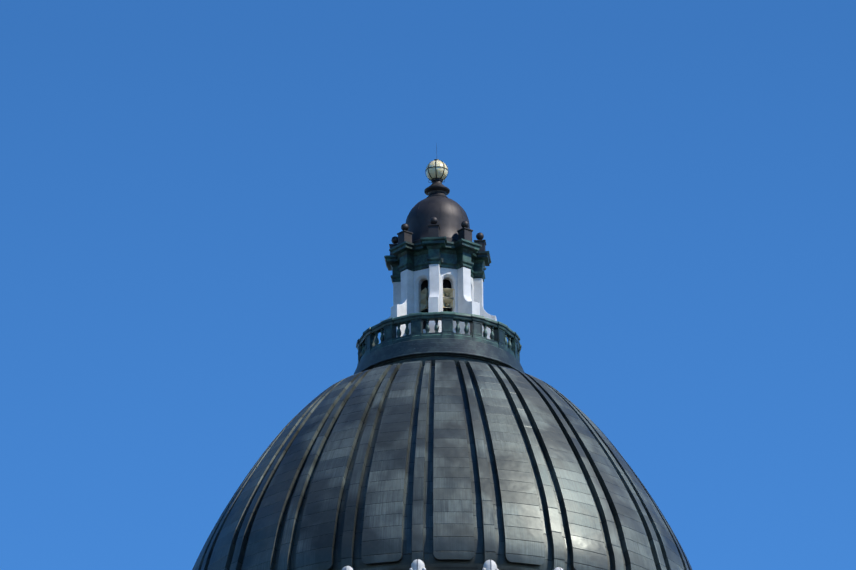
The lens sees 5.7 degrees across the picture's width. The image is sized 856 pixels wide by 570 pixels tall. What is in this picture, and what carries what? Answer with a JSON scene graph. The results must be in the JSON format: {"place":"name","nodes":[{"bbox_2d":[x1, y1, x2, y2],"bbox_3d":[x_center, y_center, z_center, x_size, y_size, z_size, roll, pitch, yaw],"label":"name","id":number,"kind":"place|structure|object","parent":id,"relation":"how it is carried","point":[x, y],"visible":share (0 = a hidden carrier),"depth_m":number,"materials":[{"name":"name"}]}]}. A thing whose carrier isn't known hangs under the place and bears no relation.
{"place":"outdoors","nodes":[
{"label":"outdoors","id":0,"kind":"place"},
{"bbox_2d":[0,0,855,569],"label":"sky","id":1,"kind":"structure","parent":0,"point":[203,203],"materials":[{"name":"blue"}]},
{"bbox_2d":[192,360,692,569],"bbox_3d":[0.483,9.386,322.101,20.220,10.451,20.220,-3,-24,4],"label":"dome plates","id":2,"kind":"object","parent":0,"point":[569,433],"visible":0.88,"depth_m":314.98,"materials":[{"name":"grey metal"}]},
{"bbox_2d":[241,366,626,569],"bbox_3d":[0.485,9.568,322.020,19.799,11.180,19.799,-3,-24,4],"label":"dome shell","id":3,"kind":"object","parent":2,"relation":"attached to","point":[429,558],"visible":0.04,"depth_m":313.34},
{"bbox_2d":[354,338,524,373],"bbox_3d":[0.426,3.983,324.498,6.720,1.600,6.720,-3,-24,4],"label":"lantern base","id":4,"kind":"object","parent":2,"relation":"on","point":[437,348],"visible":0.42,"depth_m":321.99,"materials":[{"name":"black metal"}]},
{"bbox_2d":[380,264,496,341],"bbox_3d":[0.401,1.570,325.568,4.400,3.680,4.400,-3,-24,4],"label":"pilasters","id":5,"kind":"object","parent":4,"relation":"on","point":[403,297],"visible":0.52,"depth_m":324.70,"materials":[{"name":"white paint"}]},
{"bbox_2d":[384,236,490,282],"bbox_3d":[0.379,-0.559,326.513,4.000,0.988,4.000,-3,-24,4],"label":"cornice","id":6,"kind":"structure","parent":5,"relation":"on","point":[442,252],"depth_m":325.35,"materials":[{"name":"green metal"}]},
{"bbox_2d":[389,179,485,254],"bbox_3d":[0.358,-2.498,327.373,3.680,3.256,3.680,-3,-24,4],"label":"cupola roof","id":7,"kind":"structure","parent":6,"relation":"on","point":[437,212],"depth_m":326.23,"materials":[{"name":"black metal"}]},
{"bbox_2d":[426,160,447,179],"bbox_3d":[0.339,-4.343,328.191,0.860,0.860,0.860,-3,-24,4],"label":"globe lamp","id":8,"kind":"object","parent":7,"relation":"on","point":[432,171],"visible":0.67,"depth_m":327.87,"materials":[{"name":"white glass"}]},
{"bbox_2d":[425,143,447,181],"bbox_3d":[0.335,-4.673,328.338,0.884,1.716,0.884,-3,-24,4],"label":"globe rod bands","id":9,"kind":"object","parent":8,"relation":"attached to","point":[435,166],"visible":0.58,"depth_m":327.91,"materials":[{"name":"metal"}]},
{"bbox_2d":[356,311,521,365],"bbox_3d":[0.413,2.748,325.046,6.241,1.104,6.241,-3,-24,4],"label":"balustrade","id":10,"kind":"object","parent":4,"relation":"on","point":[367,343],"visible":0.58,"depth_m":322.72,"materials":[{"name":"green metal"}]},
{"bbox_2d":[414,267,473,332],"bbox_3d":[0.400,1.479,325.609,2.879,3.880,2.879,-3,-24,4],"label":"lantern","id":11,"kind":"object","parent":4,"relation":"on","point":[422,275],"depth_m":325.07,"materials":[{"name":"white paint"}]},
{"bbox_2d":[420,288,454,310],"bbox_3d":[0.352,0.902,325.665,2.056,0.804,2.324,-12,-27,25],"label":"horn speakers","id":12,"kind":"object","parent":11,"relation":"attached to","point":[447,301],"visible":0.27,"depth_m":324.90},
{"bbox_3d":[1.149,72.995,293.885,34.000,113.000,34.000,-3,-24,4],"label":"tower body","id":13,"kind":"object","parent":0,"visible":0},
{"bbox_3d":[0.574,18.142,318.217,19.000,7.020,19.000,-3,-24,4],"label":"drum","id":14,"kind":"object","parent":13,"relation":"on","visible":0},
{"bbox_2d":[356,359,540,569],"bbox_3d":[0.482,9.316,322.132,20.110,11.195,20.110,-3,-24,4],"label":"dome bands","id":15,"kind":"object","parent":14,"relation":"on","point":[449,567],"visible":0.02,"depth_m":310.88,"materials":[{"name":"black metal"}]},
{"bbox_2d":[342,559,562,569],"bbox_3d":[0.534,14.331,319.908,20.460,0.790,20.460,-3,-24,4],"label":"ornamental finials","id":16,"kind":"object","parent":14,"relation":"on","point":[416,564],"visible":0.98,"depth_m":310.76,"materials":[{"name":"stone"}]}
]}

